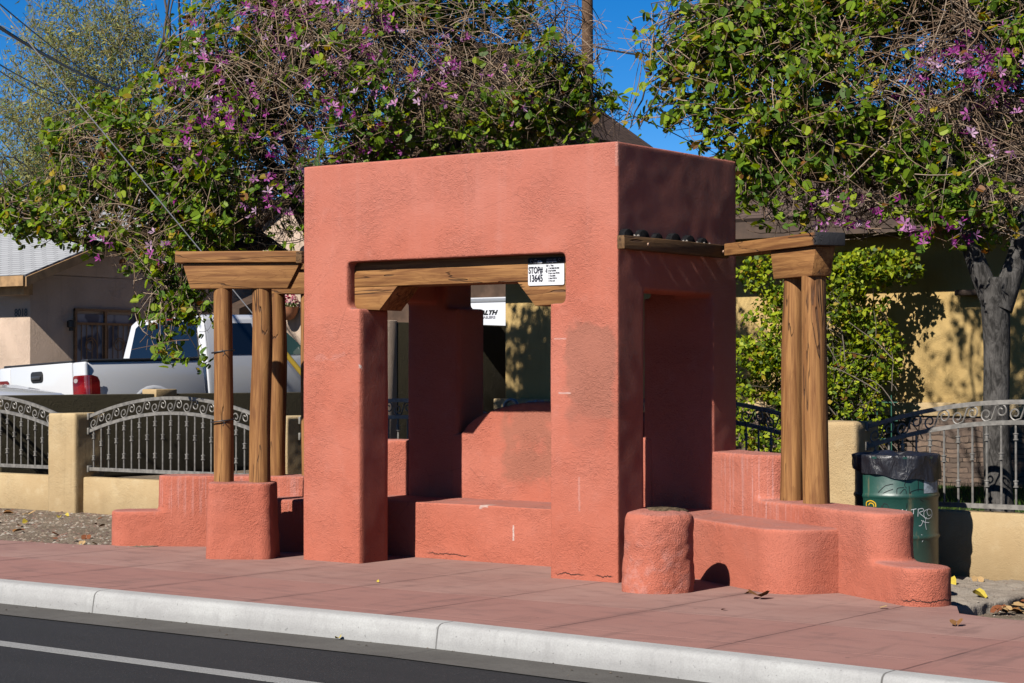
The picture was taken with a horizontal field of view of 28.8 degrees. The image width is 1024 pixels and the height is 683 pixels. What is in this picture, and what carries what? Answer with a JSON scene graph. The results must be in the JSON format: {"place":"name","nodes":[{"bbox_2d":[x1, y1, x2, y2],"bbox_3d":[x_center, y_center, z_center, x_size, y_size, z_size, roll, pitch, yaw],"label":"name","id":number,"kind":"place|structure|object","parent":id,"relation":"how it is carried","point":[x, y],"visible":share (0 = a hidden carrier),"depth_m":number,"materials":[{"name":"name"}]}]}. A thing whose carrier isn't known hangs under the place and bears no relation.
{"place":"outdoors","nodes":[
{"label":"outdoors","id":0,"kind":"place"},
{"bbox_2d":[0,71,67,106],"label":"power line","id":1,"kind":"object","parent":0,"point":[28,88],"visible":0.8,"depth_m":35.34,"materials":[{"name":"black"}]},
{"bbox_2d":[0,64,69,99],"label":"power line","id":2,"kind":"object","parent":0,"point":[31,82],"visible":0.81,"depth_m":35.47,"materials":[{"name":"black"}]},
{"bbox_2d":[0,26,120,89],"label":"power line","id":3,"kind":"object","parent":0,"point":[12,35],"visible":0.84,"depth_m":30.94,"materials":[{"name":"black"}]},
{"bbox_2d":[0,4,125,98],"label":"power line","id":4,"kind":"object","parent":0,"point":[50,45],"visible":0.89,"depth_m":30.76,"materials":[{"name":"black"}]},
{"bbox_2d":[122,470,248,478],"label":"yard","id":5,"kind":"structure","parent":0,"point":[157,476],"depth_m":23.90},
{"bbox_2d":[0,7,300,375],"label":"guy wire","id":6,"kind":"object","parent":5,"relation":"attached to","point":[294,364],"depth_m":18.70,"materials":[{"name":"grey metal"}]},
{"bbox_2d":[0,0,640,374],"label":"orchid tree","id":7,"kind":"object","parent":5,"relation":"on","point":[232,92],"visible":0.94,"depth_m":20.32,"materials":[{"name":"green plant"}]},
{"bbox_2d":[388,320,505,438],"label":"side wall","id":8,"kind":"structure","parent":5,"relation":"on","point":[494,361],"depth_m":25.42,"materials":[{"name":"grey paint"}]},
{"bbox_2d":[494,95,1023,487],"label":"house","id":9,"kind":"structure","parent":5,"relation":"on","point":[934,314],"depth_m":22.18,"materials":[{"name":"paint"}]},
{"bbox_2d":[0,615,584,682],"bbox_3d":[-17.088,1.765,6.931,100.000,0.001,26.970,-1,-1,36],"label":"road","id":10,"kind":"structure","parent":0,"point":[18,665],"depth_m":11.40,"materials":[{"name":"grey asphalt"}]},
{"bbox_2d":[0,641,318,682],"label":"road marking","id":11,"kind":"object","parent":10,"relation":"on","point":[154,663],"visible":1,"depth_m":11.34,"materials":[{"name":"paint"}]},
{"bbox_2d":[0,614,587,682],"bbox_3d":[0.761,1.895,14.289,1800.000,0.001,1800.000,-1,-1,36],"label":"ground","id":12,"kind":"structure","parent":0,"point":[300,647],"depth_m":12.10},
{"bbox_2d":[0,472,48,509],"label":"garden wall","id":13,"kind":"structure","parent":12,"relation":"on","point":[29,491],"depth_m":21.62,"materials":[{"name":"beige paint"}]},
{"bbox_2d":[48,412,105,512],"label":"fence pier","id":14,"kind":"structure","parent":12,"relation":"on","point":[70,443],"depth_m":21.08,"materials":[{"name":"beige paint"}]},
{"bbox_2d":[0,395,57,468],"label":"iron fence panel","id":15,"kind":"object","parent":14,"relation":"attached to","point":[33,418],"visible":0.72,"depth_m":21.74,"materials":[{"name":"grey metal"}]},
{"bbox_2d":[87,396,249,473],"bbox_3d":[-3.447,0.966,20.352,2.584,0.812,0.060,-1,-1,36],"label":"iron fence panel","id":16,"kind":"object","parent":14,"relation":"attached to","point":[91,430],"visible":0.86,"depth_m":20.46,"materials":[{"name":"grey metal"}]},
{"bbox_2d":[83,476,158,514],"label":"garden wall","id":17,"kind":"structure","parent":12,"relation":"on","point":[105,495],"depth_m":20.75,"materials":[{"name":"beige paint"}]},
{"bbox_2d":[0,389,300,476],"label":"boundary wall","id":18,"kind":"structure","parent":12,"relation":"on","point":[79,403],"depth_m":23.99,"materials":[{"name":"black metal"}]},
{"bbox_2d":[285,415,301,473],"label":"fence pier","id":19,"kind":"structure","parent":12,"relation":"on","point":[293,461],"depth_m":19.25,"materials":[{"name":"beige paint"}]},
{"bbox_2d":[298,398,486,439],"bbox_3d":[-1.016,0.937,18.560,2.584,0.812,0.060,-1,-1,36],"label":"iron fence panel","id":20,"kind":"object","parent":19,"relation":"attached to","point":[399,416],"visible":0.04,"depth_m":18.59,"materials":[{"name":"grey metal"}]},
{"bbox_2d":[0,603,708,682],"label":"gutter","id":21,"kind":"object","parent":12,"relation":"on","point":[541,669],"visible":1,"depth_m":12.03,"materials":[{"name":"concrete"}]},
{"bbox_2d":[6,607,649,677],"bbox_3d":[-0.935,1.840,11.926,11.900,0.014,0.595,-1,-1,39],"label":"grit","id":22,"kind":"object","parent":21,"relation":"on","point":[257,640],"visible":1,"depth_m":12.67,"materials":[{"name":"stone"}]},
{"bbox_2d":[0,579,1003,682],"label":"kerb","id":23,"kind":"structure","parent":12,"relation":"on","point":[683,662],"depth_m":11.79,"materials":[{"name":"concrete"}]},
{"bbox_2d":[828,420,878,504],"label":"fence pier","id":24,"kind":"structure","parent":12,"relation":"on","point":[846,439],"depth_m":15.67,"materials":[{"name":"beige paint"}]},
{"bbox_2d":[938,509,1023,580],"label":"garden wall","id":25,"kind":"structure","parent":12,"relation":"on","point":[989,545],"depth_m":15.09,"materials":[{"name":"beige paint"}]},
{"bbox_2d":[865,400,1023,509],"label":"iron fence panel","id":26,"kind":"object","parent":25,"relation":"on","point":[902,436],"visible":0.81,"depth_m":15.27,"materials":[{"name":"grey metal"}]},
{"bbox_2d":[0,540,1023,682],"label":"sidewalk","id":27,"kind":"structure","parent":0,"point":[838,628],"depth_m":13.02,"materials":[{"name":"red concrete"}]},
{"bbox_2d":[0,508,151,547],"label":"gravel bed","id":28,"kind":"object","parent":27,"relation":"on","point":[67,520],"visible":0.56,"depth_m":19.20,"materials":[{"name":"grey gravel"}]},
{"bbox_2d":[81,534,90,539],"bbox_3d":[-3.865,1.779,18.071,0.088,0.028,0.094,-1,13,-5],"label":"fallen leaf","id":29,"kind":"object","parent":28,"relation":"on","point":[84,536],"visible":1,"depth_m":18.08,"materials":[{"name":"orange plant"}]},
{"bbox_2d":[206,481,279,559],"bbox_3d":[-2.210,1.510,16.328,0.577,0.727,0.451,0,-1,5],"label":"pedestal","id":30,"kind":"object","parent":27,"relation":"on","point":[242,521],"visible":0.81,"depth_m":16.12,"materials":[{"name":"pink paint"}]},
{"bbox_2d":[175,251,302,481],"bbox_3d":[-2.223,0.223,16.361,1.060,1.919,0.230,0,-1,4],"label":"pergola frame","id":31,"kind":"object","parent":30,"relation":"on","point":[260,274],"visible":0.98,"depth_m":16.29,"materials":[{"name":"brown wood"}]},
{"bbox_2d":[211,349,234,355],"bbox_3d":[-2.373,0.094,16.368,0.212,0.060,0.202,-1,-1,36],"label":"cable tie","id":32,"kind":"object","parent":31,"relation":"attached to","point":[222,351],"visible":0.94,"depth_m":16.29,"materials":[{"name":"black"}]},
{"bbox_2d":[211,419,234,425],"bbox_3d":[-2.373,0.664,16.359,0.212,0.060,0.202,-1,-1,36],"label":"cable tie","id":33,"kind":"object","parent":31,"relation":"attached to","point":[222,420],"visible":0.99,"depth_m":16.28,"materials":[{"name":"black plastic"}]},
{"bbox_2d":[112,141,950,606],"bbox_3d":[0.086,0.281,15.855,7.912,3.408,1.859,-1,-1,36],"label":"bus shelter","id":34,"kind":"object","parent":27,"relation":"on","point":[574,471],"visible":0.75,"depth_m":15.46,"materials":[{"name":"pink paint"}]},
{"bbox_2d":[270,264,303,475],"bbox_3d":[-1.619,0.247,17.432,1.440,1.934,0.230,0,-1,4],"label":"pergola frame","id":35,"kind":"object","parent":34,"relation":"on","point":[278,410],"visible":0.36,"depth_m":17.39,"materials":[{"name":"brown wood"}]},
{"bbox_2d":[528,257,563,285],"bbox_3d":[0.253,-0.522,14.806,0.329,0.208,0.008,-1,-1,36],"label":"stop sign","id":36,"kind":"object","parent":34,"relation":"attached to","point":[545,270],"visible":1,"depth_m":14.80,"materials":[{"name":"white metal"}]},
{"bbox_2d":[724,228,844,503],"bbox_3d":[1.972,0.203,14.722,0.296,1.994,1.407,0,-1,-22],"label":"pergola frame","id":37,"kind":"object","parent":34,"relation":"on","point":[802,265],"visible":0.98,"depth_m":14.26,"materials":[{"name":"brown wood"}]},
{"bbox_2d":[622,507,694,593],"bbox_3d":[1.019,1.490,13.800,0.506,0.692,0.470,1,-2,8],"label":"bollard","id":38,"kind":"object","parent":27,"relation":"on","point":[658,556],"visible":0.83,"depth_m":13.61,"materials":[{"name":"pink paint"}]},
{"bbox_2d":[748,589,769,596],"bbox_3d":[1.645,1.677,13.290,0.138,0.042,0.147,1,-13,24],"label":"fallen leaf","id":39,"kind":"object","parent":27,"relation":"on","point":[761,594],"visible":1,"depth_m":13.30,"materials":[{"name":"brown plant"}]},
{"bbox_2d":[950,618,962,624],"bbox_3d":[2.648,1.671,11.861,0.078,0.035,0.083,-8,-5,15],"label":"fallen leaf","id":40,"kind":"object","parent":27,"relation":"on","point":[954,622],"visible":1,"depth_m":11.87,"materials":[{"name":"brown plant"}]},
{"bbox_2d":[0,0,1023,196],"label":"sky","id":41,"kind":"structure","parent":0,"point":[616,11],"materials":[{"name":"blue"}]},
{"bbox_2d":[938,480,1023,512],"bbox_3d":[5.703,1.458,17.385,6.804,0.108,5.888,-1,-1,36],"label":"lawn","id":42,"kind":"structure","parent":0,"point":[979,501],"depth_m":19.95,"materials":[{"name":"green plant"}]},
{"bbox_2d":[503,398,518,406],"bbox_3d":[-0.004,1.005,18.098,0.200,0.981,0.053,-1,-1,36],"label":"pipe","id":43,"kind":"object","parent":42,"relation":"on","point":[507,401],"visible":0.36,"depth_m":18.10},
{"bbox_2d":[617,0,1023,511],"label":"orchid tree","id":44,"kind":"object","parent":42,"relation":"on","point":[803,48],"visible":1,"depth_m":16.01,"materials":[{"name":"green plant"}]},
{"bbox_2d":[736,245,924,452],"bbox_3d":[3.361,0.260,22.096,2.430,2.741,1.138,-1,-1,36],"label":"vine shrub","id":45,"kind":"object","parent":42,"relation":"on","point":[858,329],"visible":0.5,"depth_m":21.89,"materials":[{"name":"green plant"}]},
{"bbox_2d":[832,395,897,449],"bbox_3d":[3.872,1.087,21.893,0.800,1.000,0.025,-1,-1,36],"label":"trellis","id":46,"kind":"object","parent":42,"relation":"on","point":[876,402],"visible":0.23,"depth_m":21.80,"materials":[{"name":"black metal"}]},
{"bbox_2d":[976,607,1023,620],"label":"dirt strip","id":47,"kind":"object","parent":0,"point":[1013,616],"visible":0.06,"depth_m":13.40,"materials":[{"name":"grey soil"}]},
{"bbox_2d":[951,576,1023,615],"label":"paving slab","id":48,"kind":"structure","parent":47,"relation":"on","point":[1007,595],"depth_m":13.94,"materials":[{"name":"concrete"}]},
{"bbox_2d":[851,450,941,564],"bbox_3d":[2.862,1.286,14.814,0.661,0.953,0.665,0,-1,0],"label":"litter drum","id":49,"kind":"object","parent":48,"relation":"on","point":[904,480],"visible":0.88,"depth_m":14.55,"materials":[{"name":"green paint"}]},
{"bbox_2d":[951,576,955,584],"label":"fallen leaf","id":50,"kind":"object","parent":48,"relation":"on","point":[953,580],"visible":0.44,"depth_m":14.61,"materials":[{"name":"yellow plant"}]},
{"bbox_2d":[971,576,983,581],"bbox_3d":[3.461,1.771,14.794,0.092,0.030,0.098,4,11,7],"label":"fallen leaf","id":51,"kind":"object","parent":48,"relation":"on","point":[980,578],"visible":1,"depth_m":14.80,"materials":[{"name":"beige plant"}]},
{"bbox_2d":[972,588,987,597],"bbox_3d":[3.237,1.740,13.774,0.098,0.055,0.092,10,6,32],"label":"fallen leaf","id":52,"kind":"object","parent":48,"relation":"on","point":[980,592],"visible":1,"depth_m":13.78,"materials":[{"name":"yellow plant"}]},
{"bbox_2d":[990,604,1004,612],"bbox_3d":[3.277,1.802,13.434,0.106,0.031,0.100,-15,1,-44],"label":"fallen leaf","id":53,"kind":"object","parent":47,"relation":"on","point":[994,608],"visible":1,"depth_m":13.44,"materials":[{"name":"brown plant"}]},
{"bbox_2d":[997,605,1009,612],"bbox_3d":[3.309,1.807,13.462,0.100,0.030,0.106,-9,18,-28],"label":"fallen leaf","id":54,"kind":"object","parent":47,"relation":"on","point":[1004,610],"visible":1,"depth_m":13.45,"materials":[{"name":"brown plant"}]},
{"bbox_2d":[1002,606,1011,609],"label":"fallen leaf","id":55,"kind":"object","parent":47,"relation":"on","point":[1008,607],"visible":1,"depth_m":13.40,"materials":[{"name":"beige plant"}]},
{"bbox_2d":[1010,607,1022,612],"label":"fallen leaf","id":56,"kind":"object","parent":47,"relation":"on","point":[1014,609],"visible":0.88,"depth_m":13.54,"materials":[{"name":"beige plant"}]},
{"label":"driveway","id":57,"kind":"structure","parent":0,"visible":0},
{"bbox_2d":[0,385,63,394],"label":"parked car","id":58,"kind":"object","parent":57,"relation":"on","point":[13,390],"visible":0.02,"depth_m":24.95,"materials":[{"name":"grey paint"}]},
{"bbox_2d":[0,0,178,198],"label":"feathery tree","id":59,"kind":"object","parent":57,"relation":"on","point":[86,49],"visible":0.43,"depth_m":46.16,"materials":[{"name":"green plant"}]},
{"bbox_2d":[0,110,244,194],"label":"feathery tree","id":60,"kind":"object","parent":57,"relation":"on","point":[40,156],"depth_m":51.38,"materials":[{"name":"green plant"}]},
{"bbox_2d":[0,188,273,368],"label":"house","id":61,"kind":"structure","parent":57,"relation":"on","point":[57,304],"depth_m":37.04,"materials":[{"name":"beige paint"}]},
{"bbox_2d":[73,308,139,361],"bbox_3d":[-7.673,0.553,37.696,0.068,2.325,1.610,-1,-1,36],"label":"window","id":62,"kind":"structure","parent":61,"relation":"in","point":[104,336],"depth_m":37.60,"materials":[{"name":"grey glass"}]},
{"bbox_2d":[0,315,300,394],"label":"pickup truck","id":63,"kind":"object","parent":57,"relation":"on","point":[137,371],"visible":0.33,"depth_m":27.52,"materials":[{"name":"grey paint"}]},
{"bbox_2d":[232,147,346,344],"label":"house","id":64,"kind":"structure","parent":57,"relation":"on","point":[239,307],"depth_m":39.70,"materials":[{"name":"beige paint"}]},
{"bbox_2d":[285,295,298,319],"bbox_3d":[-4.455,-0.703,39.549,0.492,0.558,0.450,-1,-1,36],"label":"flower basket","id":65,"kind":"object","parent":64,"relation":"attached to","point":[291,312],"visible":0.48,"depth_m":39.40,"materials":[{"name":"ceramic"}]},
{"bbox_2d":[471,297,505,325],"bbox_3d":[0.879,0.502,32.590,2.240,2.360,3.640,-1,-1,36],"label":"sign","id":66,"kind":"object","parent":57,"relation":"on","point":[494,310],"visible":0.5,"depth_m":31.27,"materials":[{"name":"white plastic"}]},
{"bbox_2d":[354,41,651,321],"bbox_3d":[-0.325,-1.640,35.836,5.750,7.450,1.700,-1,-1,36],"label":"house","id":67,"kind":"structure","parent":57,"relation":"on","point":[625,134],"depth_m":35.42,"materials":[{"name":"brown"}]},
{"bbox_2d":[581,0,592,98],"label":"utility pole","id":68,"kind":"object","parent":57,"relation":"on","point":[585,5],"depth_m":45.00,"materials":[{"name":"brown wood"}]},
{"bbox_2d":[591,46,663,57],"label":"power line","id":69,"kind":"object","parent":68,"relation":"attached to","point":[630,53],"visible":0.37,"depth_m":42.66,"materials":[{"name":"black"}]},
{"bbox_3d":[0.214,1.314,17.678,0.439,1.257,0.438,-1,-1,36],"label":"fence pier","id":70,"kind":"object","parent":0,"visible":0},
{"bbox_2d":[643,398,780,451],"bbox_3d":[1.415,0.890,16.768,2.584,0.847,0.060,-1,-1,36],"label":"iron fence panel","id":71,"kind":"object","parent":70,"relation":"attached to","point":[749,424],"visible":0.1,"depth_m":16.32,"materials":[{"name":"grey metal"}]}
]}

